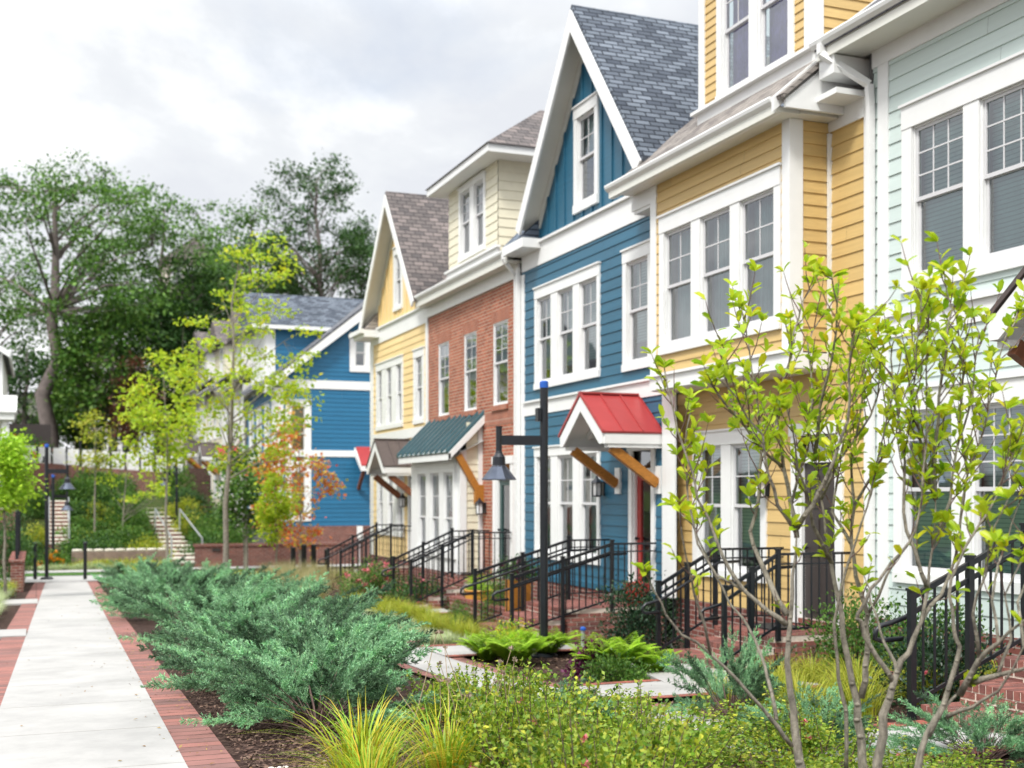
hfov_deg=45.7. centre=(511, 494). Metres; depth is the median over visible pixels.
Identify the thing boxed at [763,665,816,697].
sedge
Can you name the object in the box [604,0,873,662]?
row house
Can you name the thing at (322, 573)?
feather grass
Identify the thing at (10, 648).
path border
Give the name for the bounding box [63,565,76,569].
pale groundcover
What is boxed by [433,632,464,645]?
pale groundcover
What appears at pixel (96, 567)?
pale groundcover
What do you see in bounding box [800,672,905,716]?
sedge
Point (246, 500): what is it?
sapling
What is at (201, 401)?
window
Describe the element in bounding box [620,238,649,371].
window
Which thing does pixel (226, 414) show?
window
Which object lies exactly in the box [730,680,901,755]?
juniper
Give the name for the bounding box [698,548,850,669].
stair railing
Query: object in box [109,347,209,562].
sapling
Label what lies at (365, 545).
stair railing
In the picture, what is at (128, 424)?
tall tree
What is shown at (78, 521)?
slope shrub
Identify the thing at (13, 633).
path apron
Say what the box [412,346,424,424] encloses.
window
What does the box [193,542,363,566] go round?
brick wall
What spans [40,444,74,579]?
street lamp
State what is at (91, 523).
slope shrub
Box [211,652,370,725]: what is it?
juniper
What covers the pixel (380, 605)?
sedge
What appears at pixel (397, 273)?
window
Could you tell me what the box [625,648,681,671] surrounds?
fern
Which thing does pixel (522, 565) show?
stair railing
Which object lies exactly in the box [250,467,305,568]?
sapling
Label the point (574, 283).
window
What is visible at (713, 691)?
sedge
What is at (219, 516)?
slope shrub
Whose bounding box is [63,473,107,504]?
slope shrub
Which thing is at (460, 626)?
sedge
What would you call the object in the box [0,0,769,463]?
sky
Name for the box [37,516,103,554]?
slope shrub
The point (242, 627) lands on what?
juniper
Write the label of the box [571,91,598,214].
window
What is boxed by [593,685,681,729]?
rose bush
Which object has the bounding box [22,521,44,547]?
slope shrub
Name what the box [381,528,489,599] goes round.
stair railing
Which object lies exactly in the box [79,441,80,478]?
utility post
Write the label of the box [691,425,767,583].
window
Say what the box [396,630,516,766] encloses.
dry stalks
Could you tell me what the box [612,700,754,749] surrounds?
rose bush
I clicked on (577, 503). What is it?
window
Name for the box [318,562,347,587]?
feather grass
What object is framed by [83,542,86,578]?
bollard
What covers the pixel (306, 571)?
feather grass
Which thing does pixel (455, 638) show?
pale groundcover
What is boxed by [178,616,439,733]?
juniper
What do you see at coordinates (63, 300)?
oak tree
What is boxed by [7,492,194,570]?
slope
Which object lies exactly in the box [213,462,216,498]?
window
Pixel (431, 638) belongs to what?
pale groundcover
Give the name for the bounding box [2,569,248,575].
lawn strip
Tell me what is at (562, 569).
stair railing
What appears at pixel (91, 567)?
pale groundcover
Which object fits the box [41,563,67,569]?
pale groundcover
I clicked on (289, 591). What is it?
juniper
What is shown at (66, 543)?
slope shrub
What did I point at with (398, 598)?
sedge
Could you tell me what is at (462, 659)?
walkway edging
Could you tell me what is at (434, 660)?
side walkway
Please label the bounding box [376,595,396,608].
sedge
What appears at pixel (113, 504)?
slope shrub
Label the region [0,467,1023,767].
ground
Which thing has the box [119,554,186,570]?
spiraea
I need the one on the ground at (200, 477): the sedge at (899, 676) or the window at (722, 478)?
the sedge at (899, 676)
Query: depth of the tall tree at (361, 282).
97.93 m
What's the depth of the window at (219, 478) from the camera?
64.22 m
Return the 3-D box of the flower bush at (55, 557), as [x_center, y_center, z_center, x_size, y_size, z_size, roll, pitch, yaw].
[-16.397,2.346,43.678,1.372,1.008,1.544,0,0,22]
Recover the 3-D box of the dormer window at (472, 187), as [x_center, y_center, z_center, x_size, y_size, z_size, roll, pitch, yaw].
[-0.877,-6.325,27.848,0.190,1.731,1.858,0,0,-21]
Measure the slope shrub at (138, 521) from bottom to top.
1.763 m
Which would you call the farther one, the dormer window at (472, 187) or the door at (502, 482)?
the dormer window at (472, 187)
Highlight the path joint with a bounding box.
[0,581,175,767]
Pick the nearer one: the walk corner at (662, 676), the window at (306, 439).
the walk corner at (662, 676)
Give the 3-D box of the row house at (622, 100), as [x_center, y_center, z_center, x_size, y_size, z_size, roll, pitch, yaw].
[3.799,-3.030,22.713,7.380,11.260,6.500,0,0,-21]
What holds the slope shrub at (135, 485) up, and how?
on the slope
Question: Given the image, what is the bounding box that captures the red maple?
[242,400,347,570]
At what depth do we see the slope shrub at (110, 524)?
51.11 m
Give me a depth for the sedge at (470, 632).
18.60 m
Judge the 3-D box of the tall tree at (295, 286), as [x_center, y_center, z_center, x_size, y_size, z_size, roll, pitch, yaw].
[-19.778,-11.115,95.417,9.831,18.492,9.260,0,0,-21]
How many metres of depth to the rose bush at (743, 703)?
8.61 m
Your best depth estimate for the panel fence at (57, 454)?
62.85 m
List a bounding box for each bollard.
[33,542,36,578]
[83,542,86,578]
[290,547,295,566]
[301,544,306,570]
[311,544,316,566]
[324,549,329,567]
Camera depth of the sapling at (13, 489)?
26.85 m
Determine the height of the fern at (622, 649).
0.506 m
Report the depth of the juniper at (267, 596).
14.29 m
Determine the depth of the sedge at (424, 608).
21.85 m
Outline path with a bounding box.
[0,581,187,767]
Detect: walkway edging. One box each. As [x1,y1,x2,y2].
[384,656,795,767]
[404,640,973,767]
[421,643,464,646]
[446,649,577,656]
[553,679,660,686]
[631,685,819,698]
[868,720,928,727]
[912,745,1014,758]
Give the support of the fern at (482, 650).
on the ground at (200, 477)
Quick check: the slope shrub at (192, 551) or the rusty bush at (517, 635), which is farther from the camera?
the slope shrub at (192, 551)
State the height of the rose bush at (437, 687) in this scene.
0.528 m
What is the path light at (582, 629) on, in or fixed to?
on the ground at (200, 477)
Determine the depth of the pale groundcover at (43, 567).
42.51 m
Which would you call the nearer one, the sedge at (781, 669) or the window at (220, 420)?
the sedge at (781, 669)
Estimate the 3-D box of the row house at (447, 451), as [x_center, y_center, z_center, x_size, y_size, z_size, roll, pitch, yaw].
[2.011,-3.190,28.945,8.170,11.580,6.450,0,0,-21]
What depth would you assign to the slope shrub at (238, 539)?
48.95 m
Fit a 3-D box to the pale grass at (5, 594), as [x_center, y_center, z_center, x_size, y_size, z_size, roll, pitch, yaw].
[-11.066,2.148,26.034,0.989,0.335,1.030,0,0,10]
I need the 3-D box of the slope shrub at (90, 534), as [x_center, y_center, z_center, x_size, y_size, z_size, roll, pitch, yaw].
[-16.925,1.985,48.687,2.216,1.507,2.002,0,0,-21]
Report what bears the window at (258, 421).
in the end house at (339, 434)
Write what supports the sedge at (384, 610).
on the ground at (200, 477)
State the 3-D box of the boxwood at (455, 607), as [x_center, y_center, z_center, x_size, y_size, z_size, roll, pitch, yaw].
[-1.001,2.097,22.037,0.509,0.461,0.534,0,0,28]
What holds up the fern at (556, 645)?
on the ground at (200, 477)
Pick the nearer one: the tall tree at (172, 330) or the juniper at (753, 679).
the juniper at (753, 679)
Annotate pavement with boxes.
[25,564,370,572]
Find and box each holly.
[586,570,703,655]
[842,600,1019,711]
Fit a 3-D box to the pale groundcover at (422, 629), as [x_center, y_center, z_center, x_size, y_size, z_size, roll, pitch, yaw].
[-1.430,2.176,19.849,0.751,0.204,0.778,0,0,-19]
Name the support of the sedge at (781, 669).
on the ground at (200, 477)
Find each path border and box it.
[0,583,44,705]
[87,581,239,767]
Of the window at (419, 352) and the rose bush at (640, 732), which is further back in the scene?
the window at (419, 352)
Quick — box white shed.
[8,392,36,423]
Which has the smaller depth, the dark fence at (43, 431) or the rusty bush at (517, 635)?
the rusty bush at (517, 635)
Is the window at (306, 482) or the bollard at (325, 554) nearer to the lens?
the bollard at (325, 554)
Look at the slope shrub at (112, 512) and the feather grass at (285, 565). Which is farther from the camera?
the slope shrub at (112, 512)
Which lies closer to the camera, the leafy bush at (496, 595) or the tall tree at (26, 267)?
the leafy bush at (496, 595)
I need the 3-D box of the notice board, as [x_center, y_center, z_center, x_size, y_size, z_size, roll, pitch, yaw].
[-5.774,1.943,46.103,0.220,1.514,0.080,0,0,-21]
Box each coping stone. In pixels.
[72,549,81,551]
[147,548,156,550]
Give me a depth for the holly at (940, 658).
10.50 m
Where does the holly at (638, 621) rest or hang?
on the ground at (200, 477)
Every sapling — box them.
[0,427,48,596]
[60,407,122,531]
[89,449,177,527]
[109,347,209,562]
[167,230,326,570]
[202,431,286,569]
[209,447,270,568]
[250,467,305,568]
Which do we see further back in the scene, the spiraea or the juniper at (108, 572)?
the spiraea
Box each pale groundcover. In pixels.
[32,564,52,570]
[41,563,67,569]
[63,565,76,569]
[78,561,103,569]
[92,563,114,569]
[403,626,442,638]
[411,625,437,631]
[422,634,451,644]
[429,628,460,639]
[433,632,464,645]
[446,634,479,645]
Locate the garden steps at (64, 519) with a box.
[49,497,69,551]
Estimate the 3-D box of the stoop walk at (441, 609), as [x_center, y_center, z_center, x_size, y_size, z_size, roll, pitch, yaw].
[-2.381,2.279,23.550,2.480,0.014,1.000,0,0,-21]
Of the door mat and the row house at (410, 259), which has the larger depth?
the row house at (410, 259)
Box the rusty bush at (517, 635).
[487,616,533,648]
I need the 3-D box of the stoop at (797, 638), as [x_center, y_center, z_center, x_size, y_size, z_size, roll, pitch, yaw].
[3.080,2.109,15.425,1.797,0.782,1.400,0,0,-21]
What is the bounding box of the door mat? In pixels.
[742,622,808,630]
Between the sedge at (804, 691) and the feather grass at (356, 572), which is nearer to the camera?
the sedge at (804, 691)
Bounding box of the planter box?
[505,579,530,611]
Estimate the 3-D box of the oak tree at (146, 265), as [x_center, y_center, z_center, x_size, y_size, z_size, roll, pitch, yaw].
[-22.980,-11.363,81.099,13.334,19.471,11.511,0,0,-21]
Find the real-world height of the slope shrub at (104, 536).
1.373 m
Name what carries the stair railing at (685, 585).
attached to the stoop at (797, 638)
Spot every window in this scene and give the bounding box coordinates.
[19,415,33,420]
[196,403,201,438]
[200,400,203,435]
[208,404,211,441]
[208,462,211,495]
[213,400,216,439]
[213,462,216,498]
[218,403,221,437]
[218,472,221,498]
[220,346,224,375]
[225,406,227,443]
[233,399,235,441]
[237,397,241,440]
[238,339,242,370]
[249,409,253,451]
[256,406,261,451]
[263,403,269,449]
[285,399,311,467]
[285,465,310,520]
[349,332,369,371]
[374,354,403,430]
[377,476,410,536]
[392,247,402,311]
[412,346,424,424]
[414,462,455,558]
[439,341,448,415]
[457,170,485,262]
[464,331,475,411]
[493,319,507,405]
[532,261,600,389]
[532,444,600,564]
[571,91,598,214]
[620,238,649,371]
[656,162,781,355]
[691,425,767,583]
[715,0,794,98]
[892,373,1023,594]
[898,50,1023,293]
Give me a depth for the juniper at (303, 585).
17.07 m
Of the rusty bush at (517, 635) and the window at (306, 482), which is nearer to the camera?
the rusty bush at (517, 635)
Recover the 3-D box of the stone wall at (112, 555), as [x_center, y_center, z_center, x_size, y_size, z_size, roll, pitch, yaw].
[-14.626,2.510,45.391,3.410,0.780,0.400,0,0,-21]
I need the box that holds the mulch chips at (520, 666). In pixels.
[356,613,917,719]
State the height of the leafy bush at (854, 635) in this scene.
1.192 m
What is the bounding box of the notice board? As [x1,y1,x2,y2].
[357,526,362,564]
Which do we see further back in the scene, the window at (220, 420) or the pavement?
the window at (220, 420)
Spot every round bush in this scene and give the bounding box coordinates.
[0,504,44,582]
[0,567,16,597]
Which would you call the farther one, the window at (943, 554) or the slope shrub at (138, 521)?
the slope shrub at (138, 521)
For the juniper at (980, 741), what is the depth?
7.64 m
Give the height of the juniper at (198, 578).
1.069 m
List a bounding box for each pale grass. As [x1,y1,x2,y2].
[0,588,12,599]
[0,594,9,606]
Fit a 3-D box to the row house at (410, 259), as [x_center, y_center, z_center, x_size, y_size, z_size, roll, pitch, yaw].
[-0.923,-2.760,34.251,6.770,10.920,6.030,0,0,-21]
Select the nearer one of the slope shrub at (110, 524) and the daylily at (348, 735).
the daylily at (348, 735)
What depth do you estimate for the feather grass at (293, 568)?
32.38 m
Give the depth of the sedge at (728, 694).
10.52 m
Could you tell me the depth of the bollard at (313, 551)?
38.43 m
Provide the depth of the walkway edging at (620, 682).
13.19 m
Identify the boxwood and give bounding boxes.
[446,599,469,618]
[449,603,472,620]
[452,607,472,625]
[465,574,497,593]
[491,618,521,642]
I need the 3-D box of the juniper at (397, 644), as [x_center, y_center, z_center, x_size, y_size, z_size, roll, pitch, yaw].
[-1.790,1.261,9.829,2.394,0.924,2.361,0,0,-21]
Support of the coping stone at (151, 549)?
on the stone wall at (112, 555)
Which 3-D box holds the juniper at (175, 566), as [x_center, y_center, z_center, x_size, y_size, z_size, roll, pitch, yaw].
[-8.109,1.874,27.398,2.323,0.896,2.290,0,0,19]
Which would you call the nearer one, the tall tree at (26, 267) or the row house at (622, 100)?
the row house at (622, 100)
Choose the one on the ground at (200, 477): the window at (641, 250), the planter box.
the planter box
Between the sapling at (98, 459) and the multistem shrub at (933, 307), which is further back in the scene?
the sapling at (98, 459)
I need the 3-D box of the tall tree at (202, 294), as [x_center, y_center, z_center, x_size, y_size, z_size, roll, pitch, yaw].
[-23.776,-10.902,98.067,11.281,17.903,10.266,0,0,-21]
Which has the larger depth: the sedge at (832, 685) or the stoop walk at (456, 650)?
the stoop walk at (456, 650)
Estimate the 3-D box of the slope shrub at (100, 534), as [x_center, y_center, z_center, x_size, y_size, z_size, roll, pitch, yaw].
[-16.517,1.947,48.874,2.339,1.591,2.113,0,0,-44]
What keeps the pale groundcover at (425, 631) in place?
on the ground at (200, 477)
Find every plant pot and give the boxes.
[464,589,492,602]
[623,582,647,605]
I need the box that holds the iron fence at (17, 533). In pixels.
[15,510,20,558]
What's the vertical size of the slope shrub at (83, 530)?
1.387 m
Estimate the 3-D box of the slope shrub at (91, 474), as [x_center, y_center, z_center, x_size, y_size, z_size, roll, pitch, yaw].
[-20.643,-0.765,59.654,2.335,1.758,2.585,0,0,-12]
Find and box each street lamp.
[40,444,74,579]
[50,475,72,552]
[160,459,177,522]
[482,381,557,658]
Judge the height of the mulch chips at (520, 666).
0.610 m
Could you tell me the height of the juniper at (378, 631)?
0.804 m
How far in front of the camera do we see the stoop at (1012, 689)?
9.37 m
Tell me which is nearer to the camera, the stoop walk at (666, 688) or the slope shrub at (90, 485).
the stoop walk at (666, 688)
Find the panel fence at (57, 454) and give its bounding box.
[25,446,184,471]
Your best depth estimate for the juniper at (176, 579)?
23.59 m
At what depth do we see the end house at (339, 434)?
50.99 m
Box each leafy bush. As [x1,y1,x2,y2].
[466,555,534,621]
[794,575,904,676]
[849,586,1001,685]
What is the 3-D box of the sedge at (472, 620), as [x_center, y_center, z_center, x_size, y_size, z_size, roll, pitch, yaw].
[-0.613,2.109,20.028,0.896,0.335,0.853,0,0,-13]
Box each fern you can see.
[455,627,517,659]
[482,631,555,664]
[517,626,581,652]
[563,630,660,666]
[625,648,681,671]
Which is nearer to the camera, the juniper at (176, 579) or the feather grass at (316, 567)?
the juniper at (176, 579)
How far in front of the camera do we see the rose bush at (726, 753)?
7.14 m
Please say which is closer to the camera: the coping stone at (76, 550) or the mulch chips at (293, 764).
the mulch chips at (293, 764)
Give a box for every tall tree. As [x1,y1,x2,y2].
[0,206,51,360]
[4,337,63,436]
[14,356,118,452]
[34,287,183,466]
[89,291,216,453]
[93,350,184,451]
[130,248,251,389]
[169,259,266,388]
[185,195,316,320]
[208,237,311,318]
[228,147,374,296]
[328,210,377,298]
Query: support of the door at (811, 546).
in the row house at (727, 181)
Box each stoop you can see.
[332,562,407,590]
[401,577,504,609]
[479,598,653,639]
[666,624,844,670]
[921,655,1023,734]
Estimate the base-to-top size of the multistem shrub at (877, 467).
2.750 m
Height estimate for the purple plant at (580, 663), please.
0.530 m
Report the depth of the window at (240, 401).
57.95 m
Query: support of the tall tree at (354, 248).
on the ground at (200, 477)
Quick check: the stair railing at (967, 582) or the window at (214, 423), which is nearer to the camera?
the stair railing at (967, 582)
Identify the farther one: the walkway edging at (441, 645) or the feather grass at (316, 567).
the feather grass at (316, 567)
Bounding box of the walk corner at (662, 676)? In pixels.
[634,662,728,681]
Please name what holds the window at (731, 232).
in the row house at (727, 181)
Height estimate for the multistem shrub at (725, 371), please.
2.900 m
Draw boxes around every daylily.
[230,685,465,767]
[252,709,465,767]
[322,682,548,767]
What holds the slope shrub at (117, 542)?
on the slope
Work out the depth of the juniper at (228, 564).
23.89 m
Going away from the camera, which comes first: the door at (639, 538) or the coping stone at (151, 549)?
the door at (639, 538)
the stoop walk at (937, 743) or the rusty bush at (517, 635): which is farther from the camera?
the rusty bush at (517, 635)
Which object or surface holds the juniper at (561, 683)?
on the ground at (200, 477)
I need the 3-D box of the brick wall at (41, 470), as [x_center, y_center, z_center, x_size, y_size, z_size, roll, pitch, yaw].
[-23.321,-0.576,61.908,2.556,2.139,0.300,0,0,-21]
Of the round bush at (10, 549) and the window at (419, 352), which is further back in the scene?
the round bush at (10, 549)
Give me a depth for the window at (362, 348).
51.23 m
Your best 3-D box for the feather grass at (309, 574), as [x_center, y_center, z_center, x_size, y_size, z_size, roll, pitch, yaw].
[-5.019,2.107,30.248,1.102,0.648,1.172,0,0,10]
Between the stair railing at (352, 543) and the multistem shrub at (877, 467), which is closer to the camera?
the multistem shrub at (877, 467)
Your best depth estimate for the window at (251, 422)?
55.51 m
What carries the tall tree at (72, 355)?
on the ground at (200, 477)
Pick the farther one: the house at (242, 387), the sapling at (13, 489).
the house at (242, 387)
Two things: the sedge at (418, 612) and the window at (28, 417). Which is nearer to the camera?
the sedge at (418, 612)
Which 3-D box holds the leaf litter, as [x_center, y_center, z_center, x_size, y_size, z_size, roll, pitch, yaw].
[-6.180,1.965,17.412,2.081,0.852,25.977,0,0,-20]
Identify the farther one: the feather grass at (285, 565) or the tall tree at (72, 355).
the tall tree at (72, 355)
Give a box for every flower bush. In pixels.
[9,427,67,463]
[25,546,78,568]
[493,553,549,580]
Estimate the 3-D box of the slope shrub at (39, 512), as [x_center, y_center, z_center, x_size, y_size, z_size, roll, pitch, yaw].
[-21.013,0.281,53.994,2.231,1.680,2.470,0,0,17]
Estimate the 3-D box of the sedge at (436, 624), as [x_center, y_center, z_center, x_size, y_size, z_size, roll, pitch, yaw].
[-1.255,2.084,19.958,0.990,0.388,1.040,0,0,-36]
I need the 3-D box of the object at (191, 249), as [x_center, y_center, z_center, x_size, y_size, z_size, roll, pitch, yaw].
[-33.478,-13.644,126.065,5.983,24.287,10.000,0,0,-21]
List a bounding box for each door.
[497,480,509,577]
[635,475,648,590]
[802,462,833,621]
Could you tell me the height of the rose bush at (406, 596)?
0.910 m
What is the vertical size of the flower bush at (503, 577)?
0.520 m
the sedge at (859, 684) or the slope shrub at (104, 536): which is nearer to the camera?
the sedge at (859, 684)
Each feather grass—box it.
[257,559,282,579]
[268,568,290,584]
[274,559,295,571]
[275,563,308,581]
[278,558,312,577]
[291,567,327,586]
[292,562,320,578]
[296,568,324,579]
[298,555,333,571]
[300,572,339,599]
[306,562,330,576]
[308,563,337,588]
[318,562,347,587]
[329,567,361,598]
[343,566,380,580]
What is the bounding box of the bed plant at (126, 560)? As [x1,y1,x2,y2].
[121,556,141,564]
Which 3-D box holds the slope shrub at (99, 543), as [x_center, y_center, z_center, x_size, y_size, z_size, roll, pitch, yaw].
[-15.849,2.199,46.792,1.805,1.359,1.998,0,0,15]
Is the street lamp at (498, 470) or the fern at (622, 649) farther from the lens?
the street lamp at (498, 470)
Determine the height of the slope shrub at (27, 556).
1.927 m
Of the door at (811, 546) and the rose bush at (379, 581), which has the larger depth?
the rose bush at (379, 581)
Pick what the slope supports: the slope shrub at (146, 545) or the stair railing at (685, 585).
the slope shrub at (146, 545)
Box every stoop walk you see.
[363,608,450,614]
[420,642,582,655]
[579,678,817,697]
[849,725,1002,753]
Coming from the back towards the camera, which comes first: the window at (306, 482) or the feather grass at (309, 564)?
the window at (306, 482)
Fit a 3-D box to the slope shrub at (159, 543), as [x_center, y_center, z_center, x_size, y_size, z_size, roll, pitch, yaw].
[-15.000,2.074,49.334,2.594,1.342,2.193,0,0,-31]
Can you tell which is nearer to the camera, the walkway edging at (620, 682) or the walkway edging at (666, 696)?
the walkway edging at (666, 696)
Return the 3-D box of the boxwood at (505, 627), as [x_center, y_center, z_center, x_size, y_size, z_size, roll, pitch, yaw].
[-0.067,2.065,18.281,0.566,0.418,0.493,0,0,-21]
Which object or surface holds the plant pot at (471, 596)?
on the ground at (200, 477)
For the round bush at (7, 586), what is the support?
on the ground at (200, 477)
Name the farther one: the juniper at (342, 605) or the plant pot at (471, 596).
the plant pot at (471, 596)
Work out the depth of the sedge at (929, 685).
10.53 m
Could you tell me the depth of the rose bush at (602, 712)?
8.64 m
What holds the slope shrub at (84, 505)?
on the slope
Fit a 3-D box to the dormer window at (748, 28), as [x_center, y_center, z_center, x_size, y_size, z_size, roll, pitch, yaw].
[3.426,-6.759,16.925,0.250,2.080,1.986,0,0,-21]
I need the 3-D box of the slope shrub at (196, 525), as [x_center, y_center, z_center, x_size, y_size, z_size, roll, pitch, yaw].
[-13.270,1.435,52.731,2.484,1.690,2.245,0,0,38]
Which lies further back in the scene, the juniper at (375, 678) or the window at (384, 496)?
the window at (384, 496)
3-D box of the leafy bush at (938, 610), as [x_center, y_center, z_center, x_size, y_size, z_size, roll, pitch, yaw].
[4.283,1.448,12.659,1.626,1.126,1.594,0,0,-21]
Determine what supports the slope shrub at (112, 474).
on the slope
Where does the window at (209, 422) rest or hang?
in the house at (204, 458)
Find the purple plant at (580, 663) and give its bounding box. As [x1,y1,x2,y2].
[559,638,603,680]
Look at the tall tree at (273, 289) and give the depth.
88.57 m
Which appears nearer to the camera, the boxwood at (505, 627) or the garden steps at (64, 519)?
the boxwood at (505, 627)
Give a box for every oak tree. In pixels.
[0,147,196,447]
[65,175,262,452]
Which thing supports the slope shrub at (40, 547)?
on the slope
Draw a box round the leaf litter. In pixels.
[18,613,271,767]
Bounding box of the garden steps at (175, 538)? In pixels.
[146,508,202,565]
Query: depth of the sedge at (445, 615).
21.28 m
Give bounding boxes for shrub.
[7,529,44,566]
[17,487,59,518]
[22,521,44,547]
[24,531,44,558]
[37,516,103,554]
[39,533,122,559]
[44,471,91,505]
[55,530,96,562]
[58,508,96,532]
[62,525,93,539]
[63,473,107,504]
[64,493,93,525]
[69,497,114,522]
[73,528,101,538]
[74,463,106,493]
[76,512,105,534]
[80,497,113,522]
[81,528,128,545]
[81,534,110,551]
[82,488,111,505]
[82,526,112,541]
[87,471,152,505]
[88,533,126,551]
[91,465,128,493]
[92,507,134,534]
[96,503,132,525]
[101,537,146,550]
[102,517,163,548]
[103,483,154,521]
[103,515,153,536]
[106,506,162,540]
[119,538,147,549]
[126,476,143,491]
[129,532,176,556]
[135,532,164,547]
[146,465,205,498]
[159,484,210,506]
[160,494,206,517]
[167,501,221,529]
[168,509,211,536]
[173,531,231,556]
[178,509,222,539]
[180,519,233,547]
[204,518,252,543]
[205,504,251,537]
[575,647,658,684]
[630,239,905,767]
[763,256,954,767]
[849,231,1023,767]
[914,381,1023,767]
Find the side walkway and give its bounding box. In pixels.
[370,633,928,767]
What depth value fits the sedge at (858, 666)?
12.46 m
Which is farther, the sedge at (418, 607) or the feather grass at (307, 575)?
the feather grass at (307, 575)
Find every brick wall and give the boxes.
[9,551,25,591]
[27,462,78,491]
[81,467,185,491]
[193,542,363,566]
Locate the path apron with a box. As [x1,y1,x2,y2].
[0,599,37,638]
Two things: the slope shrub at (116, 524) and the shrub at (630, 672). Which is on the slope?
the slope shrub at (116, 524)
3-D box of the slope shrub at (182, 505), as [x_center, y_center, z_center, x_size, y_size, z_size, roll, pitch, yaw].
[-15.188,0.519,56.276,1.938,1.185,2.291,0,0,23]
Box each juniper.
[89,556,259,619]
[95,552,185,588]
[95,559,198,587]
[96,554,207,607]
[99,570,290,631]
[109,567,325,645]
[135,590,441,711]
[144,581,383,687]
[161,586,372,651]
[163,558,245,595]
[168,595,431,685]
[176,570,328,621]
[176,570,364,626]
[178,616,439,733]
[179,647,293,690]
[180,560,296,588]
[205,571,414,653]
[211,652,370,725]
[457,676,624,728]
[651,624,801,718]
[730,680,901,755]
[887,686,1023,767]
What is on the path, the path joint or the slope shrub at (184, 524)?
the path joint
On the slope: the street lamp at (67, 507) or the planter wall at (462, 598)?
the street lamp at (67, 507)
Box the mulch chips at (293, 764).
[151,644,508,767]
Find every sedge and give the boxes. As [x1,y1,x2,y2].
[367,601,390,610]
[369,601,411,615]
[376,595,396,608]
[382,595,411,609]
[387,602,431,619]
[398,603,438,617]
[401,601,438,613]
[404,606,445,619]
[406,607,446,626]
[406,610,443,626]
[413,612,466,633]
[435,610,456,624]
[436,614,474,634]
[444,621,497,641]
[447,620,491,637]
[456,611,495,627]
[680,666,742,707]
[692,665,806,712]
[738,652,827,686]
[749,663,855,713]
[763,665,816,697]
[773,666,836,702]
[782,651,835,682]
[797,659,878,695]
[799,647,889,686]
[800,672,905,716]
[802,657,920,707]
[844,654,944,697]
[875,667,963,707]
[975,660,996,674]
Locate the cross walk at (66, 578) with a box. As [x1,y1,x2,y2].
[0,569,358,582]
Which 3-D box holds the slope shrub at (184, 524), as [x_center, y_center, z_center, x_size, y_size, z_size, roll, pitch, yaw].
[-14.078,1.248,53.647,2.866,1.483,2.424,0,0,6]
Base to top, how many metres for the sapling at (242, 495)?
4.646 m
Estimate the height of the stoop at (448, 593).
0.932 m
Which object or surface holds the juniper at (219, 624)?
on the ground at (200, 477)
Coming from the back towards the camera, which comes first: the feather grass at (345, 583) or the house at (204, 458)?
the house at (204, 458)
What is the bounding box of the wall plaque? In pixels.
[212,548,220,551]
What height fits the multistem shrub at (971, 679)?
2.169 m
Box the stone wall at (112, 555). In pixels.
[71,551,165,564]
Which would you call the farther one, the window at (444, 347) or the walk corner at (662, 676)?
the window at (444, 347)
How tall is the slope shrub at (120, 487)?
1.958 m
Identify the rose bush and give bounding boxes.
[332,555,419,603]
[379,566,461,608]
[401,657,518,726]
[432,662,610,767]
[455,655,621,755]
[470,702,690,767]
[519,679,743,767]
[550,685,664,742]
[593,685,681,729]
[609,720,760,767]
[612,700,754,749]
[688,749,843,767]
[705,681,878,745]
[711,701,898,767]
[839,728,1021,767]
[867,757,935,767]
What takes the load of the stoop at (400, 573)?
on the ground at (200, 477)
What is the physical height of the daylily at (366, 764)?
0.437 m
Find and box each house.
[0,346,16,529]
[180,332,240,467]
[196,320,249,512]
[214,310,250,532]
[236,292,370,558]
[349,191,448,566]
[396,110,544,584]
[502,4,783,637]
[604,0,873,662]
[808,0,1023,673]
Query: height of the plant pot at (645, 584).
0.360 m
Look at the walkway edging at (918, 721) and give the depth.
9.17 m
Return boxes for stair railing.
[318,522,403,578]
[339,523,410,591]
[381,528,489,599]
[409,529,510,608]
[460,536,609,625]
[491,539,655,634]
[641,545,783,658]
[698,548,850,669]
[872,523,1023,725]
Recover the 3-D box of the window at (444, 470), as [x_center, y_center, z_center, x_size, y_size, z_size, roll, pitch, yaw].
[-1.766,0.352,28.473,0.190,2.173,3.026,0,0,-21]
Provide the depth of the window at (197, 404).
73.00 m
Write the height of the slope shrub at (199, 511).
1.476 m
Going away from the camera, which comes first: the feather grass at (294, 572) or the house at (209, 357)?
the feather grass at (294, 572)
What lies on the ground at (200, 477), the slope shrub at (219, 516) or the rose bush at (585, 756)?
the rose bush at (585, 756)
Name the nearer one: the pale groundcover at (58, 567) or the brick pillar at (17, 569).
the brick pillar at (17, 569)
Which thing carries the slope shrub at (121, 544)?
on the slope
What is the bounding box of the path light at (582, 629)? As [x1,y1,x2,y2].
[580,627,585,646]
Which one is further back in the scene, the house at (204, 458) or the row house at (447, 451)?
the house at (204, 458)
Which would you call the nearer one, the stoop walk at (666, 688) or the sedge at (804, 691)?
the sedge at (804, 691)
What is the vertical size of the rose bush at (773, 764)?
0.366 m
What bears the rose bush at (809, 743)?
on the ground at (200, 477)
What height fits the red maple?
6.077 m
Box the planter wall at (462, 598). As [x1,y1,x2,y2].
[449,595,504,621]
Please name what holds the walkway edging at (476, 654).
on the side walkway
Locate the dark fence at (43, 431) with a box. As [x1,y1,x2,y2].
[9,424,50,445]
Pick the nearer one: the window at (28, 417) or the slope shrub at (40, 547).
the slope shrub at (40, 547)
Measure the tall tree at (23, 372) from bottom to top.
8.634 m

